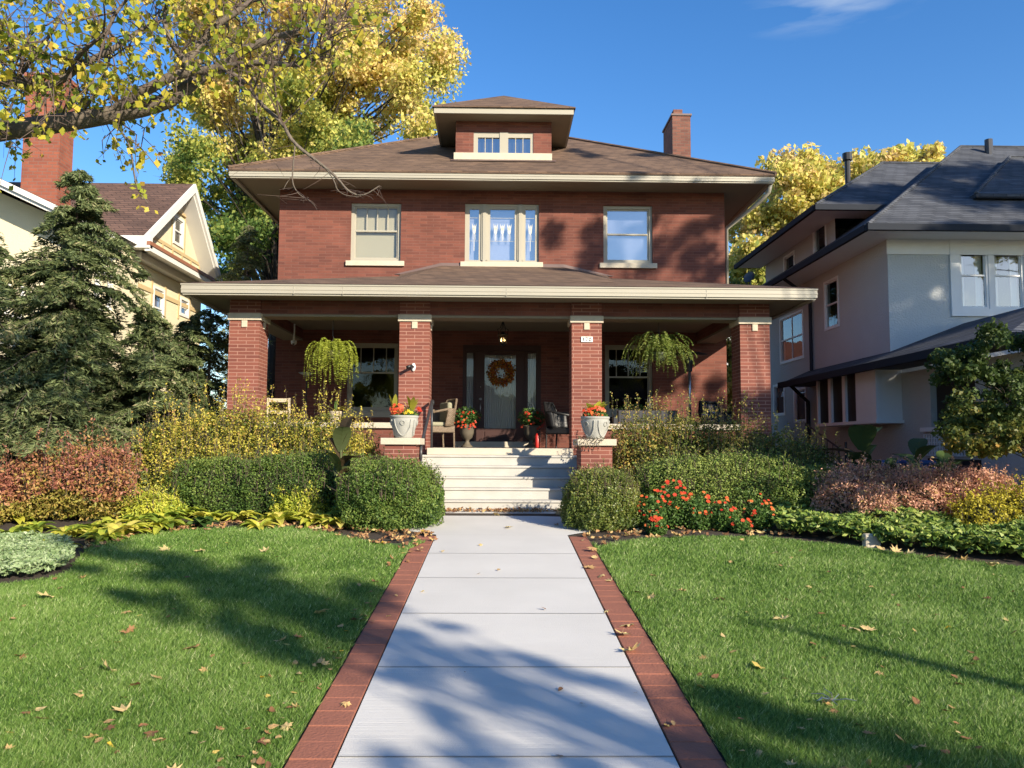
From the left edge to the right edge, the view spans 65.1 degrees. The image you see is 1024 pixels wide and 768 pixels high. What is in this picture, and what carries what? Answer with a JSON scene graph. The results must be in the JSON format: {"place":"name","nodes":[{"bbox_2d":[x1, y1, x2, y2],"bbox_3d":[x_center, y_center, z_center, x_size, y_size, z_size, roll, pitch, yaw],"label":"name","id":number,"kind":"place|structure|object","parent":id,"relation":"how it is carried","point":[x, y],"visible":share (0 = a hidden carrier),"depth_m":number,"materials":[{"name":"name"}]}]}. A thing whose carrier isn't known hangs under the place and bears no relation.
{"place":"outdoors","nodes":[
{"label":"outdoors","id":0,"kind":"place"},
{"bbox_2d":[0,525,425,767],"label":"lawn","id":1,"kind":"structure","parent":0,"point":[399,544],"depth_m":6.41,"materials":[{"name":"green plant"}]},
{"bbox_2d":[0,0,425,213],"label":"linden tree","id":2,"kind":"object","parent":1,"relation":"on","point":[129,106],"visible":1,"depth_m":7.31,"materials":[{"name":"yellow plant"}]},
{"bbox_2d":[333,511,678,767],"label":"path","id":3,"kind":"structure","parent":0,"point":[491,615],"depth_m":5.24,"materials":[{"name":"concrete"}]},
{"bbox_2d":[444,506,559,512],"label":"leaf litter","id":4,"kind":"object","parent":3,"relation":"on","point":[535,509],"visible":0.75,"depth_m":12.35,"materials":[{"name":"brown plant"}]},
{"bbox_2d":[0,512,1023,767],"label":"planting soil","id":5,"kind":"structure","parent":0,"point":[1014,558],"depth_m":9.98,"materials":[{"name":"brown soil"}]},
{"bbox_2d":[0,526,41,533],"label":"hosta","id":6,"kind":"object","parent":5,"relation":"on","point":[19,529],"visible":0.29,"depth_m":9.80,"materials":[{"name":"yellow plant"}]},
{"bbox_2d":[14,521,57,532],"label":"hosta","id":7,"kind":"object","parent":5,"relation":"on","point":[40,524],"visible":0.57,"depth_m":10.33,"materials":[{"name":"green plant"}]},
{"bbox_2d":[0,233,73,487],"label":"hemlock tree","id":8,"kind":"object","parent":5,"relation":"on","point":[5,282],"visible":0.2,"depth_m":12.36,"materials":[{"name":"green plant"}]},
{"bbox_2d":[0,530,77,575],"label":"ground cover","id":9,"kind":"object","parent":5,"relation":"on","point":[27,553],"visible":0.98,"depth_m":8.46,"materials":[{"name":"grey plant"}]},
{"bbox_2d":[0,253,132,466],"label":"hemlock tree","id":10,"kind":"object","parent":5,"relation":"on","point":[116,356],"visible":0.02,"depth_m":13.53,"materials":[{"name":"green plant"}]},
{"bbox_2d":[46,525,92,536],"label":"hosta","id":11,"kind":"object","parent":5,"relation":"on","point":[69,532],"visible":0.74,"depth_m":9.89,"materials":[{"name":"yellow plant"}]},
{"bbox_2d":[0,352,141,521],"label":"hemlock tree","id":12,"kind":"object","parent":5,"relation":"on","point":[41,410],"visible":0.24,"depth_m":11.84,"materials":[{"name":"green plant"}]},
{"bbox_2d":[0,417,147,524],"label":"azalea bush","id":13,"kind":"object","parent":5,"relation":"on","point":[92,473],"visible":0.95,"depth_m":11.03,"materials":[{"name":"brown plant"}]},
{"bbox_2d":[0,168,164,521],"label":"hemlock tree","id":14,"kind":"object","parent":5,"relation":"on","point":[83,314],"visible":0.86,"depth_m":12.56,"materials":[{"name":"green plant"}]},
{"bbox_2d":[65,521,109,536],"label":"hosta","id":15,"kind":"object","parent":5,"relation":"on","point":[92,526],"visible":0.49,"depth_m":10.14,"materials":[{"name":"yellow plant"}]},
{"bbox_2d":[72,529,127,543],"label":"hosta","id":16,"kind":"object","parent":5,"relation":"on","point":[99,538],"visible":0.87,"depth_m":9.56,"materials":[{"name":"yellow plant"}]},
{"bbox_2d":[91,516,129,526],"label":"hosta","id":17,"kind":"object","parent":5,"relation":"on","point":[114,521],"visible":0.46,"depth_m":10.58,"materials":[{"name":"yellow plant"}]},
{"bbox_2d":[77,520,158,539],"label":"hosta","id":18,"kind":"object","parent":5,"relation":"on","point":[130,527],"visible":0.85,"depth_m":9.94,"materials":[{"name":"yellow plant"}]},
{"bbox_2d":[64,309,199,517],"bbox_3d":[-6.152,0.900,13.484,3.323,4.444,4.011,0,-4,-1],"label":"hemlock tree","id":19,"kind":"object","parent":5,"relation":"on","point":[149,363],"visible":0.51,"depth_m":13.24,"materials":[{"name":"green plant"}]},
{"bbox_2d":[121,515,158,522],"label":"hosta","id":20,"kind":"object","parent":5,"relation":"on","point":[132,518],"visible":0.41,"depth_m":10.85,"materials":[{"name":"yellow plant"}]},
{"bbox_2d":[119,480,187,517],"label":"perennial clump","id":21,"kind":"object","parent":5,"relation":"on","point":[157,501],"visible":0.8,"depth_m":11.32,"materials":[{"name":"yellow plant"}]},
{"bbox_2d":[137,510,193,520],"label":"hosta","id":22,"kind":"object","parent":5,"relation":"on","point":[169,513],"visible":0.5,"depth_m":11.10,"materials":[{"name":"yellow plant"}]},
{"bbox_2d":[140,517,192,534],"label":"hosta","id":23,"kind":"object","parent":5,"relation":"on","point":[166,523],"visible":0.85,"depth_m":10.39,"materials":[{"name":"yellow plant"}]},
{"bbox_2d":[152,314,226,449],"bbox_3d":[-5.902,0.795,14.768,2.940,4.227,2.342,0,-4,-1],"label":"hemlock tree","id":24,"kind":"object","parent":5,"relation":"on","point":[191,329],"visible":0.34,"depth_m":14.75,"materials":[{"name":"green plant"}]},
{"bbox_2d":[185,515,218,528],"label":"leafy plant","id":25,"kind":"object","parent":5,"relation":"on","point":[206,521],"visible":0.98,"depth_m":10.76,"materials":[{"name":"green plant"}]},
{"bbox_2d":[184,306,228,423],"bbox_3d":[-5.696,0.355,15.396,1.964,3.819,1.916,0,-4,-1],"label":"hemlock tree","id":26,"kind":"object","parent":5,"relation":"on","point":[221,344],"visible":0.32,"depth_m":15.36,"materials":[{"name":"green plant"}]},
{"bbox_2d":[188,510,231,520],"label":"hosta","id":27,"kind":"object","parent":5,"relation":"on","point":[214,515],"visible":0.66,"depth_m":11.31,"materials":[{"name":"yellow plant"}]},
{"bbox_2d":[127,378,318,497],"bbox_3d":[-4.565,0.904,12.839,2.977,2.154,1.658,0,-4,-1],"label":"flowering shrub","id":28,"kind":"object","parent":5,"relation":"on","point":[205,440],"visible":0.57,"depth_m":12.55,"materials":[{"name":"yellow plant"}]},
{"bbox_2d":[218,510,263,520],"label":"hosta","id":29,"kind":"object","parent":5,"relation":"on","point":[241,515],"visible":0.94,"depth_m":11.20,"materials":[{"name":"yellow plant"}]},
{"bbox_2d":[236,519,280,529],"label":"hosta","id":30,"kind":"object","parent":5,"relation":"on","point":[251,523],"visible":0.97,"depth_m":10.62,"materials":[{"name":"yellow plant"}]},
{"bbox_2d":[81,520,437,548],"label":"leaf litter","id":31,"kind":"object","parent":5,"relation":"on","point":[365,534],"visible":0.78,"depth_m":10.24,"materials":[{"name":"brown plant"}]},
{"bbox_2d":[159,444,373,516],"bbox_3d":[-3.476,1.427,12.015,3.461,1.086,1.361,0,-4,-1],"label":"boxwood hedge","id":32,"kind":"object","parent":5,"relation":"on","point":[230,487],"visible":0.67,"depth_m":11.66,"materials":[{"name":"green plant"}]},
{"bbox_2d":[254,511,301,524],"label":"hosta","id":33,"kind":"object","parent":5,"relation":"on","point":[279,517],"visible":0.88,"depth_m":11.04,"materials":[{"name":"yellow plant"}]},
{"bbox_2d":[269,480,333,519],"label":"perennial clump","id":34,"kind":"object","parent":5,"relation":"on","point":[297,505],"visible":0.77,"depth_m":11.39,"materials":[{"name":"yellow plant"}]},
{"bbox_2d":[291,512,335,528],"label":"hosta","id":35,"kind":"object","parent":5,"relation":"on","point":[309,519],"visible":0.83,"depth_m":10.79,"materials":[{"name":"yellow plant"}]},
{"bbox_2d":[270,380,391,471],"bbox_3d":[-2.941,0.963,12.930,2.050,2.070,1.292,0,-4,-1],"label":"flowering shrub","id":36,"kind":"object","parent":5,"relation":"on","point":[356,442],"visible":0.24,"depth_m":12.68,"materials":[{"name":"yellow plant"}]},
{"bbox_2d":[312,517,358,528],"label":"hosta","id":37,"kind":"object","parent":5,"relation":"on","point":[338,521],"visible":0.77,"depth_m":10.62,"materials":[{"name":"yellow plant"}]},
{"bbox_2d":[327,417,361,494],"bbox_3d":[-2.368,1.196,11.337,0.546,1.474,0.395,0,-4,-1],"label":"canna","id":38,"kind":"object","parent":5,"relation":"on","point":[339,440],"visible":0.72,"depth_m":11.34,"materials":[{"name":"green plant"}]},
{"bbox_2d":[327,448,445,530],"bbox_3d":[-1.694,1.425,11.104,1.576,1.099,1.757,0,-4,-1],"label":"boxwood bush","id":39,"kind":"object","parent":5,"relation":"on","point":[387,493],"visible":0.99,"depth_m":10.60,"materials":[{"name":"green plant"}]},
{"bbox_2d":[558,458,646,530],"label":"boxwood bush","id":40,"kind":"object","parent":5,"relation":"on","point":[600,498],"visible":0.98,"depth_m":10.69,"materials":[{"name":"green plant"}]},
{"bbox_2d":[637,489,666,529],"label":"flowering plant","id":41,"kind":"object","parent":5,"relation":"on","point":[653,506],"visible":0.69,"depth_m":10.68,"materials":[{"name":"green plant"}]},
{"bbox_2d":[644,515,668,535],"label":"flowering plant","id":42,"kind":"object","parent":5,"relation":"on","point":[655,525],"visible":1,"depth_m":10.34,"materials":[{"name":"green plant"}]},
{"bbox_2d":[659,479,690,528],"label":"flowering plant","id":43,"kind":"object","parent":5,"relation":"on","point":[678,511],"visible":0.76,"depth_m":10.85,"materials":[{"name":"green plant"}]},
{"bbox_2d":[582,523,795,543],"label":"leaf litter","id":44,"kind":"object","parent":5,"relation":"on","point":[636,531],"visible":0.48,"depth_m":10.34,"materials":[{"name":"brown plant"}]},
{"bbox_2d":[608,385,776,487],"bbox_3d":[2.842,1.026,13.089,2.814,2.037,1.208,0,-4,-1],"label":"flowering shrub","id":45,"kind":"object","parent":5,"relation":"on","point":[644,446],"visible":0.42,"depth_m":12.90,"materials":[{"name":"green plant"}]},
{"bbox_2d":[680,491,713,529],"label":"flowering plant","id":46,"kind":"object","parent":5,"relation":"on","point":[696,509],"visible":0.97,"depth_m":10.76,"materials":[{"name":"green plant"}]},
{"bbox_2d":[710,496,736,530],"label":"flowering plant","id":47,"kind":"object","parent":5,"relation":"on","point":[722,513],"visible":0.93,"depth_m":10.71,"materials":[{"name":"green plant"}]},
{"bbox_2d":[632,444,832,520],"bbox_3d":[3.327,1.442,12.066,3.136,1.151,1.584,0,-4,-1],"label":"boxwood hedge","id":48,"kind":"object","parent":5,"relation":"on","point":[733,479],"visible":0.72,"depth_m":11.62,"materials":[{"name":"green plant"}]},
{"bbox_2d":[730,517,752,533],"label":"flowering plant","id":49,"kind":"object","parent":5,"relation":"on","point":[739,525],"visible":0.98,"depth_m":10.54,"materials":[{"name":"green plant"}]},
{"bbox_2d":[742,493,774,531],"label":"flowering plant","id":50,"kind":"object","parent":5,"relation":"on","point":[754,512],"visible":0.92,"depth_m":10.72,"materials":[{"name":"green plant"}]},
{"bbox_2d":[733,410,841,476],"bbox_3d":[4.404,1.227,12.967,1.870,1.615,1.351,0,-4,-1],"label":"flowering shrub","id":51,"kind":"object","parent":5,"relation":"on","point":[810,452],"visible":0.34,"depth_m":12.82,"materials":[{"name":"green plant"}]},
{"bbox_2d":[805,423,846,467],"bbox_3d":[6.497,1.566,16.733,0.127,1.539,1.651,1,-4,-7],"label":"stair railing","id":52,"kind":"object","parent":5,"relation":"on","point":[828,440],"visible":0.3,"depth_m":16.51,"materials":[{"name":"black metal"}]},
{"bbox_2d":[822,425,881,475],"bbox_3d":[5.418,1.345,12.764,1.172,1.369,0.994,0,-4,-1],"label":"canna","id":53,"kind":"object","parent":5,"relation":"on","point":[862,437],"visible":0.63,"depth_m":12.55,"materials":[{"name":"green plant"}]},
{"bbox_2d":[810,451,901,514],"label":"azalea bush","id":54,"kind":"object","parent":5,"relation":"on","point":[841,490],"visible":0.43,"depth_m":11.28,"materials":[{"name":"brown plant"}]},
{"bbox_2d":[862,533,880,547],"bbox_3d":[4.350,1.901,9.709,0.200,0.180,0.120,0,-4,-1],"label":"stone marker","id":55,"kind":"object","parent":5,"relation":"on","point":[869,540],"visible":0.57,"depth_m":9.65,"materials":[{"name":"stone"}]},
{"bbox_2d":[851,480,906,517],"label":"azalea bush","id":56,"kind":"object","parent":5,"relation":"on","point":[868,502],"visible":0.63,"depth_m":10.64,"materials":[{"name":"pink plant"}]},
{"bbox_2d":[768,501,1023,558],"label":"ground cover","id":57,"kind":"object","parent":5,"relation":"on","point":[934,527],"visible":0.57,"depth_m":9.86,"materials":[{"name":"green plant"}]},
{"bbox_2d":[866,454,972,514],"bbox_3d":[5.643,1.484,11.276,1.518,1.064,1.313,0,-4,-1],"label":"azalea bush","id":58,"kind":"object","parent":5,"relation":"on","point":[918,488],"visible":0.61,"depth_m":11.02,"materials":[{"name":"brown plant"}]},
{"bbox_2d":[894,438,958,472],"bbox_3d":[6.294,1.407,12.144,0.898,1.173,0.999,-1,-4,12],"label":"canna","id":59,"kind":"object","parent":5,"relation":"on","point":[917,446],"visible":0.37,"depth_m":12.30,"materials":[{"name":"green plant"}]},
{"bbox_2d":[932,450,970,478],"bbox_3d":[6.693,1.517,12.364,0.920,0.980,0.779,0,-4,-1],"label":"canna","id":60,"kind":"object","parent":5,"relation":"on","point":[942,456],"visible":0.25,"depth_m":12.51,"materials":[{"name":"green plant"}]},
{"bbox_2d":[923,317,1023,459],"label":"ornamental tree","id":61,"kind":"object","parent":5,"relation":"on","point":[993,423],"visible":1,"depth_m":9.92,"materials":[{"name":"green plant"}]},
{"bbox_2d":[931,458,1020,511],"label":"azalea bush","id":62,"kind":"object","parent":5,"relation":"on","point":[974,480],"visible":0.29,"depth_m":11.12,"materials":[{"name":"pink plant"}]},
{"bbox_2d":[945,474,1023,525],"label":"golden shrub","id":63,"kind":"object","parent":5,"relation":"on","point":[991,512],"visible":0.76,"depth_m":10.39,"materials":[{"name":"yellow plant"}]},
{"bbox_2d":[0,0,1023,419],"label":"sky","id":64,"kind":"structure","parent":0,"point":[755,78],"materials":[{"name":"blue"}]},
{"bbox_2d":[592,534,1023,767],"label":"lawn","id":65,"kind":"structure","parent":0,"point":[826,633],"depth_m":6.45,"materials":[{"name":"green plant"}]},
{"bbox_3d":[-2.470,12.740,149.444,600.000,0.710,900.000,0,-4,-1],"label":"ground","id":66,"kind":"structure","parent":0,"visible":0},
{"bbox_2d":[0,72,222,416],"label":"cream house","id":67,"kind":"structure","parent":66,"relation":"on","point":[171,242],"depth_m":18.01,"materials":[{"name":"paint"}]},
{"bbox_2d":[152,285,164,318],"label":"window","id":68,"kind":"structure","parent":67,"relation":"in","point":[155,298],"depth_m":18.96,"materials":[{"name":"white"}]},
{"bbox_2d":[173,214,184,248],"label":"window","id":69,"kind":"structure","parent":67,"relation":"in","point":[182,223],"depth_m":20.05,"materials":[{"name":"white"}]},
{"bbox_2d":[179,297,189,318],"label":"window","id":70,"kind":"structure","parent":67,"relation":"in","point":[186,315],"depth_m":20.40,"materials":[{"name":"white"}]},
{"bbox_2d":[211,225,273,419],"bbox_3d":[-6.969,-0.740,20.672,2.034,6.787,2.614,4,-6,-43],"label":"hemlock tree","id":71,"kind":"object","parent":66,"relation":"on","point":[243,244],"visible":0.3,"depth_m":20.56,"materials":[{"name":"green plant"}]},
{"bbox_2d":[157,0,471,421],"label":"maple tree","id":72,"kind":"object","parent":66,"relation":"on","point":[326,120],"visible":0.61,"depth_m":24.31,"materials":[{"name":"yellow plant"}]},
{"bbox_2d":[284,536,433,767],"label":"brick edging","id":73,"kind":"object","parent":66,"relation":"on","point":[320,742],"visible":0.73,"depth_m":5.09,"materials":[{"name":"red brick"}]},
{"bbox_2d":[180,96,817,511],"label":"brick house","id":74,"kind":"structure","parent":66,"relation":"on","point":[574,264],"depth_m":17.79,"materials":[{"name":"red brick"}]},
{"bbox_2d":[266,398,290,421],"bbox_3d":[-4.414,0.738,15.343,0.440,0.921,0.450,0,-4,-1],"label":"wooden chair","id":75,"kind":"object","parent":74,"relation":"on","point":[281,399],"visible":0.23,"depth_m":15.15,"materials":[{"name":"beige wood"}]},
{"bbox_2d":[303,335,358,388],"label":"hanging fern","id":76,"kind":"object","parent":74,"relation":"hanging from","point":[331,351],"visible":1,"depth_m":14.64,"materials":[{"name":"green plant"}]},
{"bbox_2d":[347,343,398,411],"bbox_3d":[-3.087,-0.145,17.849,1.129,1.522,0.090,0,-4,-1],"label":"window","id":77,"kind":"structure","parent":74,"relation":"in","point":[358,345],"depth_m":17.83,"materials":[{"name":"beige paint"}]},
{"bbox_2d":[351,203,400,260],"bbox_3d":[-3.058,-3.402,18.116,1.121,1.330,0.130,0,-4,-1],"label":"window","id":78,"kind":"structure","parent":74,"relation":"in","point":[375,228],"depth_m":18.15,"materials":[{"name":"beige paint"}]},
{"bbox_2d":[389,394,421,437],"bbox_3d":[-1.670,0.501,12.592,0.523,0.696,0.456,0,-4,-1],"label":"urn planter","id":79,"kind":"object","parent":74,"relation":"on","point":[403,422],"visible":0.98,"depth_m":12.46,"materials":[{"name":"stone"}]},
{"bbox_2d":[433,398,457,446],"bbox_3d":[-1.398,0.741,15.298,0.714,0.944,0.731,3,-5,-29],"label":"wicker chair","id":80,"kind":"object","parent":74,"relation":"on","point":[444,418],"visible":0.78,"depth_m":15.13,"materials":[{"name":"yellow wicker"}]},
{"bbox_2d":[454,406,481,446],"bbox_3d":[-0.923,0.882,16.565,0.625,0.855,0.498,0,-4,-1],"label":"flower urn","id":81,"kind":"object","parent":74,"relation":"on","point":[468,427],"visible":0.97,"depth_m":16.46,"materials":[{"name":"brown stone"}]},
{"bbox_2d":[476,351,523,441],"bbox_3d":[-0.265,0.270,17.774,1.066,2.026,0.170,0,-4,-1],"label":"door","id":82,"kind":"structure","parent":74,"relation":"in","point":[500,407],"depth_m":17.81,"materials":[{"name":"grey wood"}]},
{"bbox_2d":[485,358,515,388],"bbox_3d":[-0.248,-0.229,17.721,0.692,0.678,0.223,0,-4,-1],"label":"wreath","id":83,"kind":"object","parent":82,"relation":"attached to","point":[505,380],"visible":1,"depth_m":17.71,"materials":[{"name":"orange plant"}]},
{"bbox_2d":[465,204,538,261],"bbox_3d":[-0.229,-3.390,18.142,1.667,1.340,0.190,0,-4,-1],"label":"window","id":84,"kind":"structure","parent":74,"relation":"in","point":[490,236],"depth_m":18.15,"materials":[{"name":"beige paint"}]},
{"bbox_2d":[517,407,544,447],"bbox_3d":[0.398,0.894,16.582,0.600,0.847,0.494,0,-4,-1],"label":"flower urn","id":85,"kind":"object","parent":74,"relation":"on","point":[530,428],"visible":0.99,"depth_m":16.48,"materials":[{"name":"brown stone"}]},
{"bbox_2d":[543,402,568,447],"bbox_3d":[0.987,0.825,16.234,0.714,0.944,0.731,-2,-5,27],"label":"wicker chair","id":86,"kind":"object","parent":74,"relation":"on","point":[556,422],"visible":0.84,"depth_m":16.08,"materials":[{"name":"black wicker"}]},
{"bbox_2d":[581,400,609,438],"bbox_3d":[1.302,0.552,12.624,0.474,0.632,0.484,0,-4,-1],"label":"urn planter","id":87,"kind":"object","parent":74,"relation":"on","point":[595,421],"visible":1,"depth_m":12.49,"materials":[{"name":"stone"}]},
{"bbox_2d":[603,206,651,262],"bbox_3d":[2.613,-3.364,18.206,1.109,1.330,0.130,0,-4,-1],"label":"window","id":88,"kind":"structure","parent":74,"relation":"in","point":[627,236],"depth_m":18.24,"materials":[{"name":"blue glass"}]},
{"bbox_2d":[605,345,652,412],"bbox_3d":[2.598,-0.107,17.939,1.064,1.522,0.090,0,-4,-1],"label":"window","id":89,"kind":"structure","parent":74,"relation":"in","point":[607,347],"depth_m":17.92,"materials":[{"name":"beige paint"}]},
{"bbox_2d":[609,410,681,423],"bbox_3d":[2.640,0.914,16.022,1.338,0.749,0.800,0,-4,-1],"label":"porch sofa","id":90,"kind":"object","parent":74,"relation":"on","point":[615,420],"visible":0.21,"depth_m":15.64,"materials":[{"name":"grey metal"}]},
{"bbox_2d":[621,331,697,377],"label":"hanging fern","id":91,"kind":"object","parent":74,"relation":"hanging from","point":[661,345],"visible":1,"depth_m":14.87,"materials":[{"name":"green plant"}]},
{"bbox_2d":[672,351,706,422],"bbox_3d":[3.453,0.306,15.580,0.680,1.901,0.680,0,-4,-1],"label":"patio heater","id":92,"kind":"object","parent":74,"relation":"on","point":[689,365],"visible":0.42,"depth_m":15.58,"materials":[{"name":"silver metal"}]},
{"bbox_2d":[698,401,731,424],"bbox_3d":[3.980,0.787,15.513,0.731,0.944,0.714,2,-5,-26],"label":"patio chair","id":93,"kind":"object","parent":74,"relation":"on","point":[713,404],"visible":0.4,"depth_m":15.78,"materials":[{"name":"black metal"}]},
{"bbox_2d":[569,537,726,767],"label":"brick edging","id":94,"kind":"object","parent":66,"relation":"on","point":[690,741],"visible":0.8,"depth_m":5.09,"materials":[{"name":"red brick"}]},
{"bbox_2d":[726,278,741,420],"bbox_3d":[6.253,-0.100,23.009,1.952,6.020,3.122,-3,-5,34],"label":"back yard tree","id":95,"kind":"object","parent":66,"relation":"on","point":[729,368],"visible":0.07,"depth_m":22.22,"materials":[{"name":"green plant"}]},
{"bbox_2d":[728,139,946,396],"bbox_3d":[12.035,-2.993,29.370,8.946,12.961,6.075,0,-4,-1],"label":"maple tree","id":96,"kind":"object","parent":66,"relation":"on","point":[806,179],"visible":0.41,"depth_m":28.69,"materials":[{"name":"yellow plant"}]},
{"bbox_2d":[726,138,1023,491],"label":"stucco house","id":97,"kind":"structure","parent":66,"relation":"on","point":[905,268],"depth_m":17.78,"materials":[{"name":"white paint"}]},
{"bbox_2d":[773,384,784,415],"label":"window","id":98,"kind":"structure","parent":97,"relation":"in","point":[775,387],"depth_m":24.14,"materials":[{"name":"white paint"}]},
{"bbox_2d":[779,309,803,364],"bbox_3d":[7.971,-1.316,22.810,0.090,1.359,1.832,0,-4,-1],"label":"window","id":99,"kind":"structure","parent":97,"relation":"in","point":[800,311],"depth_m":22.90,"materials":[{"name":"grey glass"}]},
{"bbox_2d":[793,387,805,422],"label":"window","id":100,"kind":"structure","parent":97,"relation":"in","point":[802,388],"depth_m":22.48,"materials":[{"name":"white paint"}]},
{"bbox_2d":[823,275,839,330],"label":"window","id":101,"kind":"structure","parent":97,"relation":"in","point":[825,284],"depth_m":20.38,"materials":[{"name":"white paint"}]},
{"bbox_2d":[815,370,903,426],"bbox_3d":[7.731,0.294,18.051,0.600,1.263,3.186,0,-4,-1],"label":"bay window","id":102,"kind":"structure","parent":97,"relation":"in","point":[872,397],"depth_m":17.16,"materials":[{"name":"white paint"}]},
{"bbox_2d":[959,255,989,308],"bbox_3d":[9.893,-2.281,17.281,0.631,1.384,0.190,0,-4,-1],"label":"window","id":103,"kind":"structure","parent":97,"relation":"in","point":[977,258],"depth_m":17.25,"materials":[{"name":"white paint"}]},
{"bbox_2d":[992,255,1023,308],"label":"window","id":104,"kind":"structure","parent":97,"relation":"in","point":[1013,275],"depth_m":17.27,"materials":[{"name":"white paint"}]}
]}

